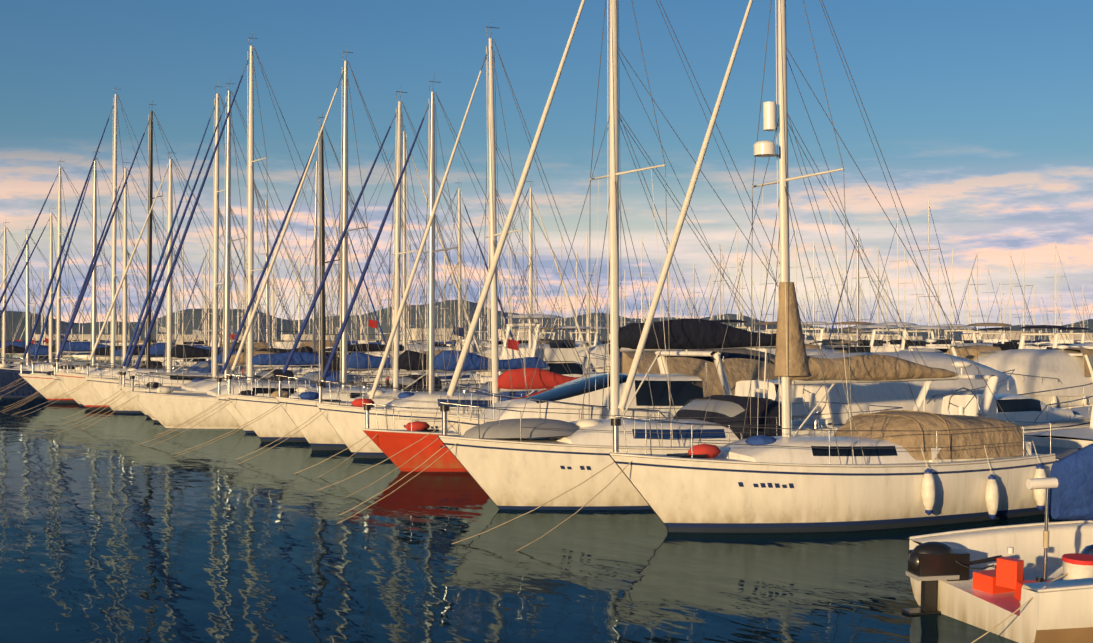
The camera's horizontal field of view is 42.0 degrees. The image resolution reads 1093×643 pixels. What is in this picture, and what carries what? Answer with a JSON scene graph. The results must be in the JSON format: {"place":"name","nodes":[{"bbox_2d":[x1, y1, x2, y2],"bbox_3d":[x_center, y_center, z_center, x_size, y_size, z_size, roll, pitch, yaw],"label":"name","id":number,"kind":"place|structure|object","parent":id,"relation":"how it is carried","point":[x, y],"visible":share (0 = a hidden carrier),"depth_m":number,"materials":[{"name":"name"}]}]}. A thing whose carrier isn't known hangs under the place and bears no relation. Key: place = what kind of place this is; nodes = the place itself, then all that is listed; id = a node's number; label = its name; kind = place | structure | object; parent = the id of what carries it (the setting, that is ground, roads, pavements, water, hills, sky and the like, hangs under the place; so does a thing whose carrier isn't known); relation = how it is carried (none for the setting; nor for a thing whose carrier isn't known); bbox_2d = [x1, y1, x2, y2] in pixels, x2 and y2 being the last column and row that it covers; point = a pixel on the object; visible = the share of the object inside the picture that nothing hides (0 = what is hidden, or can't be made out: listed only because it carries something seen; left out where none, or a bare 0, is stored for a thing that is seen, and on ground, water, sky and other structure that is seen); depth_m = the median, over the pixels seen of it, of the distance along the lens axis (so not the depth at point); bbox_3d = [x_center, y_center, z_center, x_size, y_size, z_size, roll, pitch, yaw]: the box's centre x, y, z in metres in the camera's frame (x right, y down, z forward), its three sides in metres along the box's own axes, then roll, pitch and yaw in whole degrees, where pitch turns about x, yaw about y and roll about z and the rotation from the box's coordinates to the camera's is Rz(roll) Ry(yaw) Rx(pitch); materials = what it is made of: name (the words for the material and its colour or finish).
{"place":"outdoors","nodes":[
{"label":"outdoors","id":0,"kind":"place"},
{"bbox_2d":[0,340,1077,642],"bbox_3d":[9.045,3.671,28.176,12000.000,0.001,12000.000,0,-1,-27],"label":"water","id":1,"kind":"structure","parent":0,"point":[112,530],"depth_m":21.37,"materials":[{"name":"blue liquid"}]},
{"bbox_2d":[0,306,41,362],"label":"sailboat","id":2,"kind":"object","parent":1,"relation":"on","point":[21,329],"depth_m":103.21,"materials":[{"name":"white"}]},
{"bbox_2d":[0,266,67,362],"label":"sailboat","id":3,"kind":"object","parent":1,"relation":"on","point":[46,340],"visible":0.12,"depth_m":99.53,"materials":[{"name":"white metal"}]},
{"bbox_2d":[0,244,81,363],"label":"sailboat","id":4,"kind":"object","parent":1,"relation":"on","point":[19,343],"visible":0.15,"depth_m":95.74,"materials":[{"name":"white"}]},
{"bbox_2d":[0,222,103,367],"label":"sailboat","id":5,"kind":"object","parent":1,"relation":"on","point":[10,350],"visible":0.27,"depth_m":91.55,"materials":[{"name":"white metal"}]},
{"bbox_2d":[0,229,119,367],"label":"sailboat","id":6,"kind":"object","parent":1,"relation":"on","point":[43,351],"visible":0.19,"depth_m":88.69,"materials":[{"name":"white metal"}]},
{"bbox_2d":[0,209,137,366],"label":"sailboat","id":7,"kind":"object","parent":1,"relation":"on","point":[52,349],"visible":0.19,"depth_m":85.45,"materials":[{"name":"white"}]},
{"bbox_2d":[0,161,193,397],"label":"sailboat","id":8,"kind":"object","parent":1,"relation":"on","point":[8,375],"visible":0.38,"depth_m":81.06,"materials":[{"name":"blue"}]},
{"bbox_2d":[0,152,210,396],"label":"sailboat","id":9,"kind":"object","parent":1,"relation":"on","point":[102,352],"visible":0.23,"depth_m":78.34,"materials":[{"name":"white metal"}]},
{"bbox_2d":[0,87,243,402],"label":"sailboat","id":10,"kind":"object","parent":1,"relation":"on","point":[40,382],"visible":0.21,"depth_m":75.37,"materials":[{"name":"white plastic"}]},
{"bbox_2d":[6,158,264,407],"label":"sailboat","id":11,"kind":"object","parent":1,"relation":"on","point":[125,322],"visible":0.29,"depth_m":71.40,"materials":[{"name":"white"}]},
{"bbox_2d":[2,101,292,412],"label":"sailboat","id":12,"kind":"object","parent":1,"relation":"on","point":[87,395],"visible":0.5,"depth_m":67.80,"materials":[{"name":"white plastic"}]},
{"bbox_2d":[12,149,315,415],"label":"sailboat","id":13,"kind":"object","parent":1,"relation":"on","point":[105,388],"visible":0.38,"depth_m":64.39,"materials":[{"name":"white"}]},
{"bbox_2d":[62,83,320,420],"bbox_3d":[-14.543,-2.928,61.291,14.041,14.900,3.980,0,0,-28],"label":"sailboat","id":14,"kind":"object","parent":1,"relation":"on","point":[215,318],"visible":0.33,"depth_m":61.35,"materials":[{"name":"white"}]},
{"bbox_2d":[162,231,271,365],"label":"boat","id":15,"kind":"object","parent":1,"relation":"on","point":[196,360],"visible":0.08,"depth_m":119.60,"materials":[{"name":"white metal"}]},
{"bbox_2d":[60,77,375,425],"bbox_3d":[-12.952,-2.758,57.938,14.368,14.400,4.162,1,-1,-27],"label":"sailboat","id":16,"kind":"object","parent":1,"relation":"on","point":[204,387],"visible":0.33,"depth_m":57.84,"materials":[{"name":"white"}]},
{"bbox_2d":[204,322,239,360],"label":"boat","id":17,"kind":"object","parent":1,"relation":"on","point":[219,339],"visible":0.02,"depth_m":106.17,"materials":[{"name":"white"}]},
{"bbox_2d":[62,34,392,431],"bbox_3d":[-11.824,-3.285,53.959,15.859,15.500,4.258,0,0,-26],"label":"sailboat","id":18,"kind":"object","parent":1,"relation":"on","point":[166,407],"visible":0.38,"depth_m":53.61,"materials":[{"name":"white plastic"}]},
{"bbox_2d":[175,200,320,369],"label":"boat","id":19,"kind":"object","parent":1,"relation":"on","point":[261,345],"visible":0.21,"depth_m":113.12,"materials":[{"name":"white metal"}]},
{"bbox_2d":[155,113,442,436],"bbox_3d":[-8.935,-1.622,51.240,13.216,12.101,3.624,0,-1,-26],"label":"sailboat","id":20,"kind":"object","parent":1,"relation":"on","point":[232,410],"visible":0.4,"depth_m":51.52,"materials":[{"name":"white"}]},
{"bbox_2d":[230,155,370,373],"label":"boat","id":21,"kind":"object","parent":1,"relation":"on","point":[310,349],"visible":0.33,"depth_m":100.42,"materials":[{"name":"white metal"}]},
{"bbox_2d":[138,51,491,446],"bbox_3d":[-7.248,-2.465,47.227,13.996,13.601,3.867,1,-1,-28],"label":"sailboat","id":22,"kind":"object","parent":1,"relation":"on","point":[275,424],"visible":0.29,"depth_m":47.21,"materials":[{"name":"white plastic"}]},
{"bbox_2d":[269,211,390,368],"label":"boat","id":23,"kind":"object","parent":1,"relation":"on","point":[327,353],"visible":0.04,"depth_m":91.48,"materials":[{"name":"white metal"}]},
{"bbox_2d":[170,84,518,457],"bbox_3d":[-5.310,-1.552,43.511,14.022,11.600,3.776,1,-1,-28],"label":"sailboat","id":24,"kind":"object","parent":1,"relation":"on","point":[319,433],"visible":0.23,"depth_m":43.28,"materials":[{"name":"white plastic"}]},
{"bbox_2d":[288,122,479,381],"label":"boat","id":25,"kind":"object","parent":1,"relation":"on","point":[375,348],"visible":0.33,"depth_m":87.98,"materials":[{"name":"white metal"}]},
{"bbox_2d":[347,340,426,352],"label":"boat","id":26,"kind":"object","parent":1,"relation":"on","point":[419,342],"visible":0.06,"depth_m":129.28,"materials":[{"name":"white plastic"}]},
{"bbox_2d":[235,73,572,463],"bbox_3d":[-3.366,-1.452,40.832,12.971,11.400,3.701,1,-1,-26],"label":"sailboat","id":27,"kind":"object","parent":1,"relation":"on","point":[347,422],"visible":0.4,"depth_m":40.31,"materials":[{"name":"white plastic"}]},
{"bbox_2d":[365,332,450,356],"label":"boat","id":28,"kind":"object","parent":1,"relation":"on","point":[407,348],"visible":0.08,"depth_m":124.64,"materials":[{"name":"white"}]},
{"bbox_2d":[390,335,455,356],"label":"boat","id":29,"kind":"object","parent":1,"relation":"on","point":[436,348],"visible":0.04,"depth_m":122.11,"materials":[{"name":"white"}]},
{"bbox_2d":[357,178,513,385],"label":"boat","id":30,"kind":"object","parent":1,"relation":"on","point":[466,376],"visible":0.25,"depth_m":75.39,"materials":[{"name":"white metal"}]},
{"bbox_2d":[393,339,490,354],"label":"boat","id":31,"kind":"object","parent":1,"relation":"on","point":[475,347],"visible":0.08,"depth_m":117.66,"materials":[{"name":"white plastic"}]},
{"bbox_2d":[294,22,620,477],"bbox_3d":[-1.892,-1.840,36.773,12.354,12.201,3.533,0,-2,-26],"label":"sailboat","id":32,"kind":"object","parent":1,"relation":"on","point":[389,442],"visible":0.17,"depth_m":36.86,"materials":[{"name":"red plastic"}]},
{"bbox_2d":[424,329,528,353],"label":"boat","id":33,"kind":"object","parent":1,"relation":"on","point":[499,344],"depth_m":111.95,"materials":[{"name":"white"}]},
{"bbox_2d":[469,331,490,352],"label":"boat","id":34,"kind":"object","parent":1,"relation":"on","point":[481,346],"visible":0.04,"depth_m":115.25,"materials":[{"name":"white"}]},
{"bbox_2d":[441,181,595,390],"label":"boat","id":35,"kind":"object","parent":1,"relation":"on","point":[531,285],"visible":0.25,"depth_m":67.44,"materials":[{"name":"white metal"}]},
{"bbox_2d":[472,338,582,375],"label":"boat","id":36,"kind":"object","parent":1,"relation":"on","point":[526,345],"visible":0.02,"depth_m":102.70,"materials":[{"name":"white plastic"}]},
{"bbox_2d":[516,326,550,343],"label":"boat","id":37,"kind":"object","parent":1,"relation":"on","point":[528,331],"visible":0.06,"depth_m":126.56,"materials":[{"name":"white plastic"}]},
{"bbox_2d":[459,297,609,391],"bbox_3d":[1.357,1.632,63.471,10.093,5.741,3.839,0,-1,-27],"label":"boat","id":38,"kind":"object","parent":1,"relation":"on","point":[554,363],"visible":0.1,"depth_m":61.81,"materials":[{"name":"white plastic"}]},
{"bbox_2d":[500,313,591,373],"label":"boat","id":39,"kind":"object","parent":1,"relation":"on","point":[579,348],"visible":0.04,"depth_m":100.30,"materials":[{"name":"white"}]},
{"bbox_2d":[319,304,774,496],"bbox_3d":[-0.138,1.745,32.969,12.346,4.769,3.427,0,-1,-27],"label":"motor cruiser","id":40,"kind":"object","parent":1,"relation":"on","point":[569,396],"visible":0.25,"depth_m":32.85,"materials":[{"name":"white plastic"}]},
{"bbox_2d":[537,326,564,343],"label":"boat","id":41,"kind":"object","parent":1,"relation":"on","point":[545,328],"visible":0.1,"depth_m":121.29,"materials":[{"name":"white plastic"}]},
{"bbox_2d":[13,200,1092,361],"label":"sailboat masts","id":42,"kind":"object","parent":1,"relation":"on","point":[381,342],"visible":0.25,"depth_m":221.13,"materials":[{"name":"white metal"}]},
{"bbox_2d":[33,328,1092,344],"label":"breakwater quay","id":43,"kind":"structure","parent":1,"relation":"on","point":[413,337],"depth_m":465.34,"materials":[{"name":"concrete"}]},
{"bbox_2d":[544,328,600,344],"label":"boat","id":44,"kind":"object","parent":1,"relation":"on","point":[574,336],"visible":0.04,"depth_m":119.27,"materials":[{"name":"white plastic"}]},
{"bbox_2d":[574,343,609,368],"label":"boat","id":45,"kind":"object","parent":1,"relation":"on","point":[595,360],"visible":0.02,"depth_m":86.86,"materials":[{"name":"white plastic"}]},
{"bbox_2d":[575,324,609,346],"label":"boat","id":46,"kind":"object","parent":1,"relation":"on","point":[594,342],"visible":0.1,"depth_m":114.65,"materials":[{"name":"white plastic"}]},
{"bbox_2d":[586,352,609,372],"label":"boat","id":47,"kind":"object","parent":1,"relation":"on","point":[599,370],"visible":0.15,"depth_m":83.24,"materials":[{"name":"white plastic"}]},
{"bbox_2d":[130,358,1081,460],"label":"pier","id":48,"kind":"structure","parent":1,"relation":"on","point":[1060,452],"depth_m":30.53,"materials":[{"name":"concrete"}]},
{"bbox_2d":[338,0,902,522],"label":"sailboat","id":49,"kind":"object","parent":1,"relation":"on","point":[524,464],"visible":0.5,"depth_m":28.19,"materials":[{"name":"white plastic"}]},
{"bbox_2d":[609,349,780,396],"bbox_3d":[6.464,2.664,52.179,8.822,3.402,3.485,0,-1,-27],"label":"boat","id":50,"kind":"object","parent":1,"relation":"on","point":[737,369],"visible":0.1,"depth_m":50.56,"materials":[{"name":"white plastic"}]},
{"bbox_2d":[711,317,750,331],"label":"boat","id":51,"kind":"object","parent":1,"relation":"on","point":[726,320],"visible":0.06,"depth_m":82.49,"materials":[{"name":"white"}]},
{"bbox_2d":[452,0,1057,550],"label":"sailboat","id":52,"kind":"object","parent":1,"relation":"on","point":[888,470],"visible":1,"depth_m":25.31,"materials":[{"name":"white plastic"}]},
{"bbox_2d":[735,380,780,399],"bbox_3d":[8.705,2.919,47.705,8.705,2.781,3.452,0,-1,-27],"label":"boat","id":53,"kind":"object","parent":1,"relation":"on","point":[742,388],"visible":0.08,"depth_m":46.78,"materials":[{"name":"white plastic"}]},
{"bbox_2d":[746,315,819,353],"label":"boat","id":54,"kind":"object","parent":1,"relation":"on","point":[809,346],"visible":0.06,"depth_m":79.16,"materials":[{"name":"white plastic"}]},
{"bbox_2d":[774,348,846,354],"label":"boat","id":55,"kind":"object","parent":1,"relation":"on","point":[825,351],"depth_m":75.54,"materials":[{"name":"white plastic"}]},
{"bbox_2d":[801,307,845,348],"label":"boat","id":56,"kind":"object","parent":1,"relation":"on","point":[824,345],"visible":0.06,"depth_m":89.52,"materials":[{"name":"white"}]},
{"bbox_2d":[809,321,884,347],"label":"boat","id":57,"kind":"object","parent":1,"relation":"on","point":[859,342],"visible":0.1,"depth_m":86.55,"materials":[{"name":"white plastic"}]},
{"bbox_2d":[840,325,869,345],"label":"boat","id":58,"kind":"object","parent":1,"relation":"on","point":[850,344],"visible":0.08,"depth_m":116.29,"materials":[{"name":"white plastic"}]},
{"bbox_2d":[829,234,894,345],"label":"boat","id":59,"kind":"object","parent":1,"relation":"on","point":[858,286],"visible":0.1,"depth_m":112.62,"materials":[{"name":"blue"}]},
{"bbox_2d":[851,320,876,340],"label":"boat","id":60,"kind":"object","parent":1,"relation":"on","point":[860,333],"visible":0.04,"depth_m":127.40,"materials":[{"name":"white"}]},
{"bbox_2d":[847,324,899,352],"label":"boat","id":61,"kind":"object","parent":1,"relation":"on","point":[859,349],"visible":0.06,"depth_m":72.37,"materials":[{"name":"white"}]},
{"bbox_2d":[879,325,902,347],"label":"boat","id":62,"kind":"object","parent":1,"relation":"on","point":[890,334],"visible":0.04,"depth_m":123.61,"materials":[{"name":"white plastic"}]},
{"bbox_2d":[775,351,1016,426],"bbox_3d":[11.040,2.574,43.062,8.592,3.359,3.421,0,-1,-27],"label":"boat","id":63,"kind":"object","parent":1,"relation":"on","point":[891,394],"visible":0.25,"depth_m":41.38,"materials":[{"name":"white plastic"}]},
{"bbox_2d":[869,306,925,351],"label":"boat","id":64,"kind":"object","parent":1,"relation":"on","point":[903,345],"visible":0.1,"depth_m":83.02,"materials":[{"name":"white"}]},
{"bbox_2d":[888,325,933,347],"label":"boat","id":65,"kind":"object","parent":1,"relation":"on","point":[896,342],"visible":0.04,"depth_m":109.77,"materials":[{"name":"white plastic"}]},
{"bbox_2d":[898,326,957,353],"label":"boat","id":66,"kind":"object","parent":1,"relation":"on","point":[944,351],"visible":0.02,"depth_m":79.10,"materials":[{"name":"white"}]},
{"bbox_2d":[908,330,956,355],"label":"boat","id":67,"kind":"object","parent":1,"relation":"on","point":[931,341],"visible":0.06,"depth_m":68.73,"materials":[{"name":"white"}]},
{"bbox_2d":[926,324,976,351],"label":"boat","id":68,"kind":"object","parent":1,"relation":"on","point":[941,342],"visible":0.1,"depth_m":105.45,"materials":[{"name":"white"}]},
{"bbox_2d":[950,327,982,343],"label":"boat","id":69,"kind":"object","parent":1,"relation":"on","point":[966,341],"depth_m":117.28,"materials":[{"name":"white plastic"}]},
{"bbox_2d":[952,343,1000,346],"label":"boat","id":70,"kind":"object","parent":1,"relation":"on","point":[984,344],"depth_m":102.01,"materials":[{"name":"white"}]},
{"bbox_2d":[946,323,1018,360],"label":"boat","id":71,"kind":"object","parent":1,"relation":"on","point":[972,350],"visible":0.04,"depth_m":75.37,"materials":[{"name":"white"}]},
{"bbox_2d":[976,351,1000,358],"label":"boat","id":72,"kind":"object","parent":1,"relation":"on","point":[981,354],"depth_m":67.22,"materials":[{"name":"white plastic"}]},
{"bbox_2d":[902,444,1092,642],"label":"outboard boat","id":73,"kind":"object","parent":1,"relation":"on","point":[1020,583],"visible":0.96,"depth_m":16.80,"materials":[{"name":"white plastic"}]},
{"bbox_2d":[978,316,1016,343],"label":"boat","id":74,"kind":"object","parent":1,"relation":"on","point":[992,330],"visible":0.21,"depth_m":113.41,"materials":[{"name":"white"}]},
{"bbox_2d":[912,334,1092,431],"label":"boat","id":75,"kind":"object","parent":1,"relation":"on","point":[1018,407],"visible":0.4,"depth_m":37.46,"materials":[{"name":"white plastic"}]},
{"bbox_2d":[974,327,1092,407],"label":"boat","id":76,"kind":"object","parent":1,"relation":"on","point":[1058,367],"visible":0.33,"depth_m":60.42,"materials":[{"name":"white plastic"}]},
{"bbox_2d":[1023,342,1059,348],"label":"boat","id":77,"kind":"object","parent":1,"relation":"on","point":[1040,344],"visible":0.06,"depth_m":100.31,"materials":[{"name":"white plastic"}]},
{"bbox_2d":[1018,314,1065,348],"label":"boat","id":78,"kind":"object","parent":1,"relation":"on","point":[1039,328],"visible":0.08,"depth_m":72.07,"materials":[{"name":"white"}]},
{"bbox_2d":[1024,406,1092,448],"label":"boat","id":79,"kind":"object","parent":1,"relation":"on","point":[1075,437],"visible":0.38,"depth_m":33.00,"materials":[{"name":"white plastic"}]},
{"bbox_2d":[1044,316,1092,346],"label":"boat","id":80,"kind":"object","parent":1,"relation":"on","point":[1070,329],"visible":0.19,"depth_m":105.95,"materials":[{"name":"white"}]},
{"bbox_2d":[1068,343,1092,348],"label":"boat","id":81,"kind":"object","parent":1,"relation":"on","point":[1085,345],"visible":0.06,"depth_m":68.44,"materials":[{"name":"white plastic"}]},
{"bbox_2d":[0,300,1092,339],"bbox_3d":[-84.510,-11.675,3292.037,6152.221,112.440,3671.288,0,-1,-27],"label":"hills","id":82,"kind":"structure","parent":0,"point":[383,326],"depth_m":3443.30,"materials":[{"name":"grey"}]},
{"bbox_2d":[0,0,1092,327],"label":"sky","id":83,"kind":"structure","parent":0,"point":[981,111],"materials":[{"name":"blue"}]}
]}

